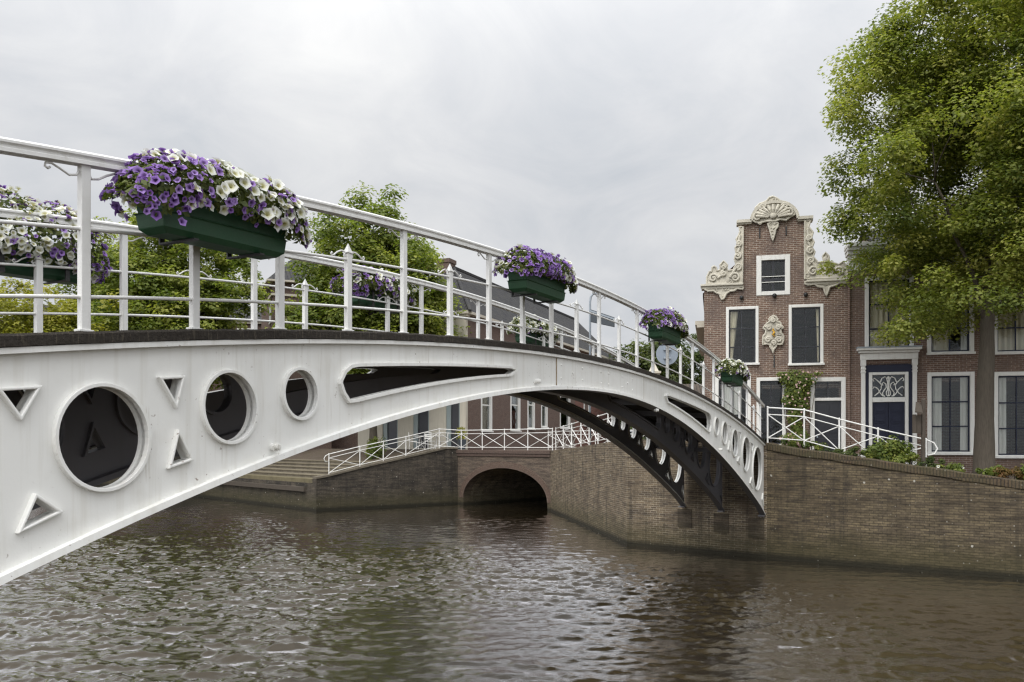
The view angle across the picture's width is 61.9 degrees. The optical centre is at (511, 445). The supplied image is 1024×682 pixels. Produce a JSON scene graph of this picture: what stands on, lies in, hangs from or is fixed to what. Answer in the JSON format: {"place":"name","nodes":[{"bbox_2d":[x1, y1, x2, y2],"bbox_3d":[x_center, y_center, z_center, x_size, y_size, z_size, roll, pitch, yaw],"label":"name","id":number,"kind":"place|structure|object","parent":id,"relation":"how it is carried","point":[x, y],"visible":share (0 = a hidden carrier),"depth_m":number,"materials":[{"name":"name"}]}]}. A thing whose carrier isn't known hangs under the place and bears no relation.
{"place":"outdoors","nodes":[
{"label":"outdoors","id":0,"kind":"place"},
{"bbox_2d":[0,0,1021,436],"label":"sky","id":1,"kind":"structure","parent":0,"point":[626,141],"materials":[{"name":"white"}]},
{"bbox_2d":[0,485,1023,681],"bbox_3d":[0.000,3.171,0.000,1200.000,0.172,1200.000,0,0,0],"label":"water","id":2,"kind":"structure","parent":0,"point":[195,589],"depth_m":16.61,"materials":[{"name":"brown liquid"}]},
{"bbox_2d":[551,440,766,559],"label":"pier wall","id":3,"kind":"structure","parent":2,"relation":"in","point":[611,490],"depth_m":26.53,"materials":[{"name":"brown brick"}]},
{"bbox_2d":[555,413,610,449],"bbox_3d":[2.852,-0.463,34.800,0.063,1.526,12.350,0,0,-7],"label":"quay railing","id":4,"kind":"object","parent":3,"relation":"on","point":[581,439],"visible":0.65,"depth_m":34.99,"materials":[{"name":"white metal"}]},
{"bbox_2d":[767,443,1023,580],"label":"quay wall","id":5,"kind":"structure","parent":2,"relation":"in","point":[829,508],"depth_m":21.88,"materials":[{"name":"brick"}]},
{"bbox_2d":[767,406,937,463],"bbox_3d":[9.247,-0.107,23.332,4.378,1.978,0.134,0,0,16],"label":"quay railing","id":6,"kind":"object","parent":5,"relation":"on","point":[804,417],"visible":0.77,"depth_m":23.48,"materials":[{"name":"white metal"}]},
{"bbox_2d":[497,449,558,449],"bbox_3d":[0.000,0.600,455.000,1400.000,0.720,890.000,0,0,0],"label":"ground","id":7,"kind":"structure","parent":0,"point":[526,449],"depth_m":51.73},
{"bbox_2d":[0,277,133,333],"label":"quay tree","id":8,"kind":"object","parent":7,"relation":"on","point":[51,323],"visible":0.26,"depth_m":45.18,"materials":[{"name":"green plant"}]},
{"bbox_2d":[48,216,132,328],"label":"quay tree","id":9,"kind":"object","parent":7,"relation":"on","point":[109,240],"visible":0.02,"depth_m":59.85,"materials":[{"name":"green plant"}]},
{"bbox_2d":[99,456,198,496],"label":"quay wall","id":10,"kind":"structure","parent":7,"relation":"on","point":[116,479],"depth_m":65.36,"materials":[{"name":"brick"}]},
{"bbox_2d":[66,206,274,390],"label":"quay tree","id":11,"kind":"object","parent":7,"relation":"on","point":[140,259],"visible":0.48,"depth_m":49.87,"materials":[{"name":"green plant"}]},
{"bbox_2d":[208,309,233,391],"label":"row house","id":12,"kind":"structure","parent":7,"relation":"on","point":[214,384],"depth_m":66.53,"materials":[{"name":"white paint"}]},
{"bbox_2d":[229,306,260,439],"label":"building","id":13,"kind":"structure","parent":7,"relation":"on","point":[248,324],"depth_m":66.17,"materials":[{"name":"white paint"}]},
{"bbox_2d":[257,260,368,450],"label":"brick house","id":14,"kind":"structure","parent":7,"relation":"on","point":[348,441],"depth_m":57.91,"materials":[{"name":"white paint"}]},
{"bbox_2d":[199,449,430,511],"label":"quay steps","id":15,"kind":"structure","parent":7,"relation":"on","point":[286,483],"depth_m":46.26,"materials":[{"name":"stone"}]},
{"bbox_2d":[265,180,471,457],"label":"quay tree","id":16,"kind":"object","parent":15,"relation":"on","point":[370,244],"visible":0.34,"depth_m":45.88,"materials":[{"name":"green plant"}]},
{"bbox_2d":[365,436,386,459],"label":"shrub","id":17,"kind":"object","parent":15,"relation":"on","point":[375,449],"visible":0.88,"depth_m":46.35,"materials":[{"name":"green plant"}]},
{"bbox_2d":[425,432,434,447],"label":"terrace chair","id":18,"kind":"object","parent":15,"relation":"on","point":[428,438],"visible":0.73,"depth_m":46.19,"materials":[{"name":"white paint"}]},
{"bbox_2d":[312,447,457,511],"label":"sloping quay wall","id":19,"kind":"structure","parent":7,"relation":"on","point":[425,478],"depth_m":43.50,"materials":[{"name":"brick"}]},
{"bbox_2d":[324,429,438,473],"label":"quay railing","id":20,"kind":"object","parent":19,"relation":"on","point":[383,459],"visible":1,"depth_m":43.25,"materials":[{"name":"white metal"}]},
{"bbox_2d":[455,427,467,448],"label":"planter","id":21,"kind":"object","parent":7,"relation":"on","point":[463,439],"visible":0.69,"depth_m":47.16,"materials":[{"name":"yellow plant"}]},
{"bbox_2d":[358,258,615,451],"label":"long house","id":22,"kind":"structure","parent":7,"relation":"on","point":[486,414],"depth_m":52.76,"materials":[{"name":"brown brick"}]},
{"bbox_2d":[383,419,397,447],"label":"door","id":23,"kind":"structure","parent":22,"relation":"in","point":[390,429],"depth_m":49.98,"materials":[{"name":"black paint"}]},
{"bbox_2d":[413,411,428,447],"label":"door","id":24,"kind":"structure","parent":22,"relation":"in","point":[420,420],"depth_m":49.23,"materials":[{"name":"black paint"}]},
{"bbox_2d":[446,403,459,446],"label":"door","id":25,"kind":"structure","parent":22,"relation":"in","point":[452,411],"depth_m":48.42,"materials":[{"name":"black paint"}]},
{"bbox_2d":[481,396,493,431],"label":"window","id":26,"kind":"structure","parent":22,"relation":"in","point":[490,398],"depth_m":51.13,"materials":[{"name":"white paint"}]},
{"bbox_2d":[510,396,521,431],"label":"window","id":27,"kind":"structure","parent":22,"relation":"in","point":[518,399],"depth_m":55.21,"materials":[{"name":"white paint"}]},
{"bbox_2d":[527,401,535,429],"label":"window","id":28,"kind":"structure","parent":22,"relation":"in","point":[533,404],"depth_m":57.65,"materials":[{"name":"white paint"}]},
{"bbox_2d":[512,396,565,428],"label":"window","id":29,"kind":"structure","parent":22,"relation":"in","point":[563,419],"depth_m":66.70,"materials":[{"name":"glass"}]},
{"bbox_2d":[541,405,548,427],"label":"window","id":30,"kind":"structure","parent":22,"relation":"in","point":[546,408],"depth_m":59.93,"materials":[{"name":"white paint"}]},
{"bbox_2d":[560,396,569,428],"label":"window","id":31,"kind":"structure","parent":22,"relation":"in","point":[568,427],"depth_m":64.08,"materials":[{"name":"white paint"}]},
{"bbox_2d":[456,450,551,510],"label":"arch bridge","id":32,"kind":"structure","parent":7,"relation":"on","point":[492,476],"depth_m":45.31,"materials":[{"name":"brick"}]},
{"bbox_2d":[439,428,552,449],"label":"quay railing","id":33,"kind":"object","parent":32,"relation":"on","point":[504,433],"visible":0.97,"depth_m":43.83,"materials":[{"name":"white metal"}]},
{"bbox_2d":[548,430,631,449],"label":"quay railing","id":34,"kind":"object","parent":32,"relation":"on","point":[569,435],"visible":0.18,"depth_m":48.44,"materials":[{"name":"white metal"}]},
{"bbox_2d":[609,330,690,439],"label":"tree","id":35,"kind":"object","parent":7,"relation":"on","point":[645,351],"visible":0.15,"depth_m":70.99,"materials":[{"name":"green plant"}]},
{"bbox_2d":[649,365,701,440],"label":"house","id":36,"kind":"structure","parent":7,"relation":"on","point":[697,388],"depth_m":61.83,"materials":[{"name":"white paint"}]},
{"bbox_2d":[661,333,703,383],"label":"tree","id":37,"kind":"object","parent":7,"relation":"on","point":[698,357],"visible":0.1,"depth_m":75.28,"materials":[{"name":"green plant"}]},
{"bbox_2d":[682,361,702,382],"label":"tree","id":38,"kind":"object","parent":7,"relation":"on","point":[695,371],"depth_m":79.01,"materials":[{"name":"green plant"}]},
{"bbox_2d":[695,196,848,453],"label":"gable house","id":39,"kind":"structure","parent":7,"relation":"on","point":[774,304],"depth_m":29.27,"materials":[{"name":"brown brick"}]},
{"bbox_2d":[715,376,750,427],"bbox_3d":[7.676,-1.159,29.656,1.203,2.436,0.228,0,0,13],"label":"window","id":40,"kind":"structure","parent":39,"relation":"in","point":[717,382],"depth_m":29.69,"materials":[{"name":"white paint"}]},
{"bbox_2d":[726,306,759,364],"bbox_3d":[7.970,-3.774,29.545,1.151,2.035,0.308,0,0,13],"label":"window","id":41,"kind":"structure","parent":39,"relation":"in","point":[731,312],"depth_m":29.57,"materials":[{"name":"white paint"}]},
{"bbox_2d":[756,377,785,443],"bbox_3d":[8.906,-1.132,29.339,0.968,2.380,0.180,0,0,13],"label":"window","id":42,"kind":"structure","parent":39,"relation":"in","point":[767,379],"depth_m":29.34,"materials":[{"name":"white paint"}]},
{"bbox_2d":[756,254,789,295],"bbox_3d":[8.972,-5.830,29.323,1.113,1.374,0.180,0,0,13],"label":"window","id":43,"kind":"structure","parent":39,"relation":"in","point":[785,258],"depth_m":29.29,"materials":[{"name":"white paint"}]},
{"bbox_2d":[776,369,822,440],"bbox_3d":[9.696,-0.830,28.804,1.528,3.466,0.502,0,0,13],"label":"climbing rose","id":44,"kind":"object","parent":39,"relation":"attached to","point":[796,386],"visible":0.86,"depth_m":28.75,"materials":[{"name":"green plant"}]},
{"bbox_2d":[788,304,824,365],"bbox_3d":[10.007,-3.745,29.055,1.185,2.081,0.298,0,0,13],"label":"window","id":45,"kind":"structure","parent":39,"relation":"in","point":[819,308],"depth_m":29.05,"materials":[{"name":"white paint"}]},
{"bbox_2d":[810,377,845,453],"bbox_3d":[10.694,-0.755,28.913,1.131,3.070,0.180,0,0,13],"label":"door","id":46,"kind":"structure","parent":39,"relation":"in","point":[834,407],"depth_m":28.90,"materials":[{"name":"white paint"}]},
{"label":"pavement","id":47,"kind":"structure","parent":0,"visible":0},
{"bbox_2d":[0,136,765,585],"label":"footbridge","id":48,"kind":"object","parent":47,"relation":"on","point":[84,408],"visible":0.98,"depth_m":6.81,"materials":[{"name":"white paint"}]},
{"bbox_2d":[0,185,112,284],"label":"flower box","id":49,"kind":"object","parent":48,"relation":"attached to","point":[15,245],"visible":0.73,"depth_m":7.56,"materials":[{"name":"purple metal"}]},
{"bbox_2d":[99,147,311,259],"bbox_3d":[-2.056,-1.660,5.883,0.755,0.623,1.604,0,2,27],"label":"flower box","id":50,"kind":"object","parent":48,"relation":"attached to","point":[194,212],"visible":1,"depth_m":5.59,"materials":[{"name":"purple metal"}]},
{"bbox_2d":[329,265,416,313],"bbox_3d":[-1.949,-2.239,12.206,0.770,0.620,1.605,0,1,27],"label":"flower box","id":51,"kind":"object","parent":48,"relation":"attached to","point":[363,286],"visible":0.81,"depth_m":11.87,"materials":[{"name":"purple metal"}]},
{"bbox_2d":[506,314,558,346],"bbox_3d":[0.431,-2.259,16.831,0.741,0.631,1.610,0,-1,27],"label":"flower box","id":52,"kind":"object","parent":48,"relation":"attached to","point":[536,325],"visible":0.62,"depth_m":16.44,"materials":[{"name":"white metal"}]},
{"bbox_2d":[492,244,578,303],"bbox_3d":[0.324,-2.100,10.444,0.762,0.622,1.608,0,1,27],"label":"flower box","id":53,"kind":"object","parent":48,"relation":"attached to","point":[544,281],"visible":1,"depth_m":10.09,"materials":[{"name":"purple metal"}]},
{"bbox_2d":[639,306,689,345],"bbox_3d":[2.694,-2.117,15.082,0.709,0.628,1.608,0,-1,27],"label":"flower box","id":54,"kind":"object","parent":48,"relation":"attached to","point":[669,328],"visible":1,"depth_m":14.71,"materials":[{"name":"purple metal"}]},
{"bbox_2d":[715,358,750,386],"bbox_3d":[5.093,-1.693,19.702,0.730,0.623,1.609,0,-2,27],"label":"flower box","id":55,"kind":"object","parent":48,"relation":"attached to","point":[737,374],"visible":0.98,"depth_m":19.30,"materials":[{"name":"metal"}]},
{"bbox_2d":[589,293,614,444],"bbox_3d":[3.787,-3.043,35.921,1.086,6.786,0.110,0,0,8],"label":"sign post","id":56,"kind":"object","parent":47,"relation":"on","point":[592,318],"visible":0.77,"depth_m":35.94,"materials":[{"name":"grey metal"}]},
{"bbox_2d":[656,344,677,364],"bbox_3d":[5.096,-1.528,28.008,0.720,3.656,0.100,0,0,0],"label":"traffic sign","id":57,"kind":"object","parent":47,"relation":"on","point":[661,354],"visible":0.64,"depth_m":28.04,"materials":[{"name":"grey metal"}]},
{"bbox_2d":[778,433,806,448],"bbox_3d":[8.004,-0.101,24.214,0.878,0.512,0.561,0,0,0],"label":"shrub","id":58,"kind":"object","parent":47,"relation":"on","point":[794,443],"visible":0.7,"depth_m":24.09,"materials":[{"name":"green plant"}]},
{"bbox_2d":[800,441,827,450],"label":"shrub","id":59,"kind":"object","parent":47,"relation":"on","point":[815,446],"visible":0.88,"depth_m":23.71,"materials":[{"name":"green plant"}]},
{"bbox_2d":[819,447,840,452],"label":"shrub","id":60,"kind":"object","parent":47,"relation":"on","point":[834,450],"visible":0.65,"depth_m":23.31,"materials":[{"name":"green plant"}]},
{"bbox_2d":[837,446,864,456],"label":"shrub","id":61,"kind":"object","parent":47,"relation":"on","point":[853,450],"visible":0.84,"depth_m":23.10,"materials":[{"name":"green plant"}]},
{"bbox_2d":[860,445,881,459],"bbox_3d":[9.673,0.225,22.942,0.590,0.486,0.614,0,0,21],"label":"shrub","id":62,"kind":"object","parent":47,"relation":"on","point":[866,452],"visible":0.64,"depth_m":22.85,"materials":[{"name":"green plant"}]},
{"bbox_2d":[869,434,914,463],"bbox_3d":[10.114,0.131,22.731,1.269,0.833,0.818,0,0,0],"label":"shrub","id":63,"kind":"object","parent":47,"relation":"on","point":[892,448],"visible":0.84,"depth_m":22.57,"materials":[{"name":"green plant"}]},
{"bbox_2d":[892,452,919,465],"bbox_3d":[10.367,0.394,22.358,0.853,0.447,0.563,0,0,0],"label":"shrub","id":64,"kind":"object","parent":47,"relation":"on","point":[912,457],"visible":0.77,"depth_m":22.27,"materials":[{"name":"green plant"}]},
{"bbox_2d":[912,398,925,465],"bbox_3d":[10.432,0.038,21.850,0.331,2.523,0.220,0,0,0],"label":"notice post","id":65,"kind":"object","parent":47,"relation":"on","point":[918,423],"visible":0.85,"depth_m":21.86,"materials":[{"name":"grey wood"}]},
{"bbox_2d":[815,0,1023,474],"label":"linden tree","id":66,"kind":"object","parent":47,"relation":"on","point":[974,119],"visible":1,"depth_m":23.31,"materials":[{"name":"green plant"}]},
{"bbox_2d":[918,456,945,467],"bbox_3d":[10.786,0.485,21.976,0.741,0.431,0.430,0,0,-27],"label":"shrub","id":67,"kind":"object","parent":47,"relation":"on","point":[932,459],"visible":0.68,"depth_m":21.92,"materials":[{"name":"green plant"}]},
{"bbox_2d":[844,230,1023,474],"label":"town house","id":68,"kind":"structure","parent":47,"relation":"on","point":[889,387],"depth_m":28.25,"materials":[{"name":"brown brick"}]},
{"bbox_2d":[869,372,908,463],"bbox_3d":[12.567,-0.770,28.547,1.228,3.339,0.345,0,0,13],"label":"door","id":69,"kind":"structure","parent":68,"relation":"in","point":[888,408],"depth_m":28.46,"materials":[{"name":"white paint"}]},
{"bbox_2d":[865,275,913,352],"bbox_3d":[12.566,-4.309,28.453,1.584,2.644,0.313,0,0,13],"label":"window","id":70,"kind":"structure","parent":68,"relation":"in","point":[873,316],"depth_m":28.58,"materials":[{"name":"white paint"}]},
{"bbox_2d":[926,279,975,354],"bbox_3d":[14.383,-4.253,28.021,1.474,2.581,0.314,0,0,13],"label":"window","id":71,"kind":"structure","parent":68,"relation":"in","point":[934,347],"depth_m":28.02,"materials":[{"name":"white paint"}]},
{"bbox_2d":[927,372,974,454],"bbox_3d":[14.393,-1.036,28.019,1.479,2.722,0.315,0,0,13],"label":"window","id":72,"kind":"structure","parent":68,"relation":"in","point":[934,379],"depth_m":28.06,"materials":[{"name":"white paint"}]},
{"bbox_2d":[994,371,1023,457],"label":"window","id":73,"kind":"structure","parent":68,"relation":"in","point":[1000,402],"depth_m":27.65,"materials":[{"name":"white paint"}]},
{"bbox_2d":[995,280,1023,354],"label":"window","id":74,"kind":"structure","parent":68,"relation":"in","point":[1009,340],"depth_m":27.68,"materials":[{"name":"white paint"}]},
{"bbox_2d":[935,462,965,472],"bbox_3d":[11.169,0.593,21.631,0.707,0.336,0.649,0,0,0],"label":"shrub","id":75,"kind":"object","parent":47,"relation":"on","point":[957,467],"visible":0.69,"depth_m":21.64,"materials":[{"name":"green plant"}]},
{"bbox_2d":[975,464,1005,476],"bbox_3d":[11.962,0.682,21.141,1.017,0.420,0.558,0,0,-26],"label":"shrub","id":76,"kind":"object","parent":47,"relation":"on","point":[988,471],"visible":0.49,"depth_m":21.05,"materials":[{"name":"green plant"}]},
{"bbox_2d":[992,466,1023,479],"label":"shrub","id":77,"kind":"object","parent":47,"relation":"on","point":[1017,472],"visible":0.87,"depth_m":20.80,"materials":[{"name":"brown plant"}]},
{"bbox_2d":[1016,464,1023,479],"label":"shrub","id":78,"kind":"object","parent":47,"relation":"on","point":[1022,469],"visible":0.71,"depth_m":20.77,"materials":[{"name":"green plant"}]}
]}

